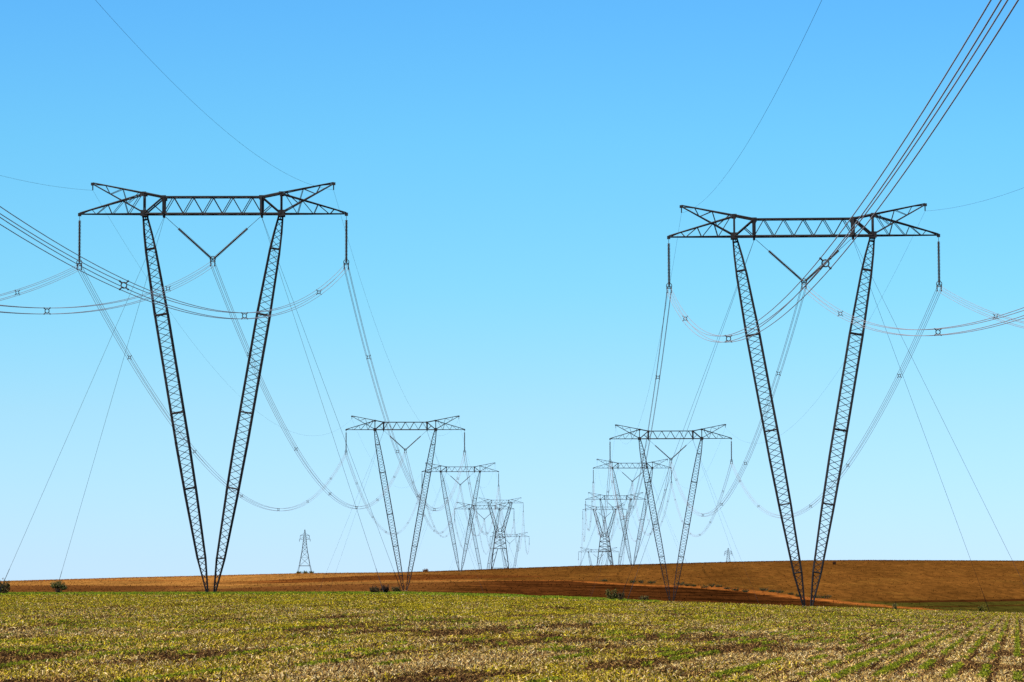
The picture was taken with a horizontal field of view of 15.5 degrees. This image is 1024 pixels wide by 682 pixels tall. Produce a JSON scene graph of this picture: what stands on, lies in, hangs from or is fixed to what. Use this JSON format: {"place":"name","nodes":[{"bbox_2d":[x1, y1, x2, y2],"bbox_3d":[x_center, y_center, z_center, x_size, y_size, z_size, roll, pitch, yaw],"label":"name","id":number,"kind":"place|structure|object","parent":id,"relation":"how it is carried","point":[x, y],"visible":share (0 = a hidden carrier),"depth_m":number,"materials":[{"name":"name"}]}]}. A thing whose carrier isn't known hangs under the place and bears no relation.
{"place":"outdoors","nodes":[
{"label":"outdoors","id":0,"kind":"place"},
{"bbox_2d":[0,560,1023,669],"bbox_3d":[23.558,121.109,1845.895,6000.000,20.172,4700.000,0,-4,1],"label":"ground","id":1,"kind":"structure","parent":0,"point":[871,585],"depth_m":1159.20,"materials":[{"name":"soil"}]},
{"bbox_2d":[0,578,9,592],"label":"bush","id":2,"kind":"object","parent":1,"relation":"on","point":[7,589],"visible":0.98,"depth_m":400.61,"materials":[{"name":"green plant"}]},
{"bbox_2d":[50,579,67,591],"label":"bush","id":3,"kind":"object","parent":1,"relation":"on","point":[58,586],"visible":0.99,"depth_m":419.59,"materials":[{"name":"green plant"}]},
{"bbox_2d":[0,182,400,591],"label":"guyed pylon","id":4,"kind":"object","parent":1,"relation":"on","point":[280,213],"visible":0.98,"depth_m":421.67,"materials":[{"name":"metal"}]},
{"bbox_2d":[0,265,80,300],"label":"conductor bundle","id":5,"kind":"object","parent":4,"relation":"attached to","point":[39,283],"visible":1,"depth_m":388.42,"materials":[{"name":"metal"}]},
{"bbox_2d":[0,262,213,314],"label":"conductor bundle","id":6,"kind":"object","parent":4,"relation":"attached to","point":[104,303],"visible":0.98,"depth_m":322.28,"materials":[{"name":"metal"}]},
{"bbox_2d":[0,206,347,319],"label":"conductor bundle","id":7,"kind":"object","parent":4,"relation":"attached to","point":[120,281],"visible":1,"depth_m":210.52,"materials":[{"name":"metal"}]},
{"bbox_2d":[78,267,346,510],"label":"conductor bundle","id":8,"kind":"object","parent":4,"relation":"attached to","point":[194,451],"visible":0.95,"depth_m":506.89,"materials":[{"name":"metal"}]},
{"bbox_2d":[97,2,330,189],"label":"earth wire","id":9,"kind":"object","parent":4,"relation":"attached to","point":[196,105],"visible":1,"depth_m":270.65,"materials":[{"name":"grey metal"}]},
{"bbox_2d":[93,191,345,435],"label":"earth wire","id":10,"kind":"object","parent":4,"relation":"attached to","point":[175,319],"visible":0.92,"depth_m":510.68,"materials":[{"name":"grey metal"}]},
{"bbox_2d":[211,263,405,508],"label":"conductor bundle","id":11,"kind":"object","parent":4,"relation":"attached to","point":[276,408],"visible":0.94,"depth_m":517.78,"materials":[{"name":"metal"}]},
{"bbox_2d":[335,196,457,435],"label":"earth wire","id":12,"kind":"object","parent":4,"relation":"attached to","point":[376,327],"visible":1,"depth_m":527.57,"materials":[{"name":"grey metal"}]},
{"bbox_2d":[344,269,464,510],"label":"conductor bundle","id":13,"kind":"object","parent":4,"relation":"attached to","point":[384,405],"visible":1,"depth_m":516.93,"materials":[{"name":"metal"}]},
{"bbox_2d":[298,530,311,571],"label":"lattice pylon","id":14,"kind":"object","parent":1,"relation":"on","point":[303,547],"visible":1,"depth_m":1554.18,"materials":[{"name":"metal"}]},
{"bbox_2d":[0,591,659,601],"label":"grass verge","id":15,"kind":"object","parent":1,"relation":"on","point":[317,592],"depth_m":398.66,"materials":[{"name":"green plant"}]},
{"bbox_2d":[369,585,379,592],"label":"bush","id":16,"kind":"object","parent":1,"relation":"on","point":[375,589],"visible":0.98,"depth_m":404.17,"materials":[{"name":"green plant"}]},
{"bbox_2d":[380,584,389,592],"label":"bush","id":17,"kind":"object","parent":1,"relation":"on","point":[385,589],"visible":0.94,"depth_m":401.13,"materials":[{"name":"green plant"}]},
{"bbox_2d":[391,586,401,591],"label":"bush","id":18,"kind":"object","parent":1,"relation":"on","point":[395,589],"visible":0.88,"depth_m":424.18,"materials":[{"name":"green plant"}]},
{"bbox_2d":[319,415,485,590],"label":"guyed pylon","id":19,"kind":"object","parent":1,"relation":"on","point":[374,429],"visible":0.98,"depth_m":951.31,"materials":[{"name":"metal"}]},
{"bbox_2d":[345,453,420,534],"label":"conductor bundle","id":20,"kind":"object","parent":19,"relation":"hanging from","point":[386,532],"visible":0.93,"depth_m":1078.03,"materials":[{"name":"metal"}]},
{"bbox_2d":[464,454,498,534],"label":"conductor bundle","id":21,"kind":"object","parent":19,"relation":"hanging from","point":[473,501],"visible":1,"depth_m":1071.32,"materials":[{"name":"metal"}]},
{"bbox_2d":[406,463,510,571],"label":"guyed pylon","id":22,"kind":"object","parent":1,"relation":"on","point":[446,471],"visible":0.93,"depth_m":1471.50,"materials":[{"name":"metal"}]},
{"bbox_2d":[404,453,460,533],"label":"conductor bundle","id":23,"kind":"object","parent":22,"relation":"attached to","point":[420,502],"visible":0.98,"depth_m":1099.48,"materials":[{"name":"metal"}]},
{"bbox_2d":[427,505,453,537],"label":"conductor bundle","id":24,"kind":"object","parent":22,"relation":"attached to","point":[436,529],"visible":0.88,"depth_m":1721.21,"materials":[{"name":"metal"}]},
{"bbox_2d":[460,488,484,535],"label":"conductor bundle","id":25,"kind":"object","parent":22,"relation":"attached to","point":[467,518],"visible":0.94,"depth_m":1604.41,"materials":[{"name":"metal"}]},
{"bbox_2d":[498,488,513,537],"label":"conductor bundle","id":26,"kind":"object","parent":22,"relation":"attached to","point":[503,518],"visible":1,"depth_m":1572.31,"materials":[{"name":"metal"}]},
{"bbox_2d":[449,502,517,569],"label":"guyed pylon","id":27,"kind":"object","parent":1,"relation":"on","point":[493,532],"visible":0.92,"depth_m":1900.22,"materials":[{"name":"metal"}]},
{"bbox_2d":[477,498,522,568],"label":"four legged pylon","id":28,"kind":"object","parent":1,"relation":"on","point":[503,537],"visible":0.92,"depth_m":2422.21,"materials":[{"name":"metal"}]},
{"bbox_2d":[490,532,528,567],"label":"guyed pylon","id":29,"kind":"object","parent":1,"relation":"on","point":[509,543],"visible":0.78,"depth_m":2886.04,"materials":[{"name":"metal"}]},
{"bbox_2d":[0,591,1023,681],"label":"straw stubble","id":30,"kind":"object","parent":1,"relation":"on","point":[444,654],"visible":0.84,"depth_m":105.00,"materials":[{"name":"green plant"}]},
{"bbox_2d":[0,592,1023,681],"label":"soya seedlings","id":31,"kind":"object","parent":1,"relation":"on","point":[985,672],"visible":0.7,"depth_m":112.87,"materials":[{"name":"green plant"}]},
{"bbox_2d":[578,547,618,564],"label":"guyed pylon","id":32,"kind":"object","parent":1,"relation":"on","point":[594,551],"visible":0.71,"depth_m":2794.72,"materials":[{"name":"metal"}]},
{"bbox_2d":[583,504,626,564],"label":"four legged pylon","id":33,"kind":"object","parent":1,"relation":"on","point":[601,541],"visible":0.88,"depth_m":2320.94,"materials":[{"name":"metal"}]},
{"bbox_2d":[605,589,617,598],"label":"bush","id":34,"kind":"object","parent":1,"relation":"on","point":[614,594],"visible":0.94,"depth_m":403.89,"materials":[{"name":"green plant"}]},
{"bbox_2d":[582,492,648,564],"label":"guyed pylon","id":35,"kind":"object","parent":1,"relation":"on","point":[614,508],"visible":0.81,"depth_m":1877.79,"materials":[{"name":"metal"}]},
{"bbox_2d":[585,486,593,530],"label":"conductor bundle","id":36,"kind":"object","parent":35,"relation":"attached to","point":[590,515],"visible":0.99,"depth_m":1559.64,"materials":[{"name":"metal"}]},
{"bbox_2d":[616,484,632,528],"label":"conductor bundle","id":37,"kind":"object","parent":35,"relation":"attached to","point":[628,505],"visible":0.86,"depth_m":1536.39,"materials":[{"name":"metal"}]},
{"bbox_2d":[617,592,624,599],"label":"bush","id":38,"kind":"object","parent":1,"relation":"on","point":[620,595],"visible":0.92,"depth_m":399.81,"materials":[{"name":"green plant"}]},
{"bbox_2d":[580,459,686,565],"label":"guyed pylon","id":39,"kind":"object","parent":1,"relation":"on","point":[643,503],"visible":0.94,"depth_m":1444.72,"materials":[{"name":"metal"}]},
{"bbox_2d":[632,462,671,535],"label":"conductor bundle","id":40,"kind":"object","parent":39,"relation":"attached to","point":[661,502],"visible":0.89,"depth_m":1033.51,"materials":[{"name":"metal"}]},
{"bbox_2d":[638,595,648,599],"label":"bush","id":41,"kind":"object","parent":1,"relation":"on","point":[644,597],"visible":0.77,"depth_m":407.73,"materials":[{"name":"green plant"}]},
{"bbox_2d":[590,424,757,600],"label":"guyed pylon","id":42,"kind":"object","parent":1,"relation":"on","point":[701,438],"visible":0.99,"depth_m":929.27,"materials":[{"name":"metal"}]},
{"bbox_2d":[593,468,610,535],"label":"conductor bundle","id":43,"kind":"object","parent":42,"relation":"hanging from","point":[605,505],"visible":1,"depth_m":1052.71,"materials":[{"name":"metal"}]},
{"bbox_2d":[671,465,730,536],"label":"conductor bundle","id":44,"kind":"object","parent":42,"relation":"hanging from","point":[715,508],"visible":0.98,"depth_m":1067.55,"materials":[{"name":"metal"}]},
{"bbox_2d":[725,548,731,561],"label":"lattice pylon","id":45,"kind":"object","parent":1,"relation":"on","point":[728,555],"visible":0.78,"depth_m":1845.92,"materials":[{"name":"metal"}]},
{"bbox_2d":[623,203,1015,611],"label":"guyed pylon","id":46,"kind":"object","parent":1,"relation":"on","point":[872,235],"visible":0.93,"depth_m":417.64,"materials":[{"name":"metal"}]},
{"bbox_2d":[609,293,670,518],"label":"conductor bundle","id":47,"kind":"object","parent":46,"relation":"hanging from","point":[650,413],"visible":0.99,"depth_m":494.66,"materials":[{"name":"metal"}]},
{"bbox_2d":[622,218,680,442],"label":"earth wire","id":48,"kind":"object","parent":46,"relation":"attached to","point":[661,330],"visible":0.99,"depth_m":510.83,"materials":[{"name":"grey metal"}]},
{"bbox_2d":[670,285,805,515],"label":"conductor bundle","id":49,"kind":"object","parent":46,"relation":"hanging from","point":[760,420],"visible":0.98,"depth_m":510.55,"materials":[{"name":"metal"}]},
{"bbox_2d":[686,0,821,211],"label":"earth wire","id":50,"kind":"object","parent":46,"relation":"attached to","point":[774,95],"visible":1,"depth_m":227.04,"materials":[{"name":"grey metal"}]},
{"bbox_2d":[747,214,923,443],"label":"earth wire","id":51,"kind":"object","parent":46,"relation":"attached to","point":[861,333],"visible":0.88,"depth_m":501.54,"materials":[{"name":"grey metal"}]},
{"bbox_2d":[733,288,940,517],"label":"conductor bundle","id":52,"kind":"object","parent":46,"relation":"hanging from","point":[872,421],"visible":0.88,"depth_m":500.46,"materials":[{"name":"metal"}]},
{"bbox_2d":[667,0,1018,342],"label":"conductor bundle","id":53,"kind":"object","parent":46,"relation":"attached to","point":[822,260],"visible":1,"depth_m":133.07,"materials":[{"name":"metal"}]},
{"bbox_2d":[802,284,1023,335],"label":"conductor bundle","id":54,"kind":"object","parent":46,"relation":"attached to","point":[939,334],"visible":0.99,"depth_m":272.78,"materials":[{"name":"metal"}]},
{"bbox_2d":[938,287,1023,327],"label":"conductor bundle","id":55,"kind":"object","parent":46,"relation":"attached to","point":[983,310],"visible":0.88,"depth_m":373.33,"materials":[{"name":"metal"}]},
{"bbox_2d":[978,604,986,611],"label":"bush","id":56,"kind":"object","parent":1,"relation":"on","point":[982,608],"visible":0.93,"depth_m":423.16,"materials":[{"name":"green plant"}]},
{"bbox_2d":[0,0,1023,580],"label":"sky","id":57,"kind":"structure","parent":0,"point":[512,179],"materials":[{"name":"blue"}]}
]}

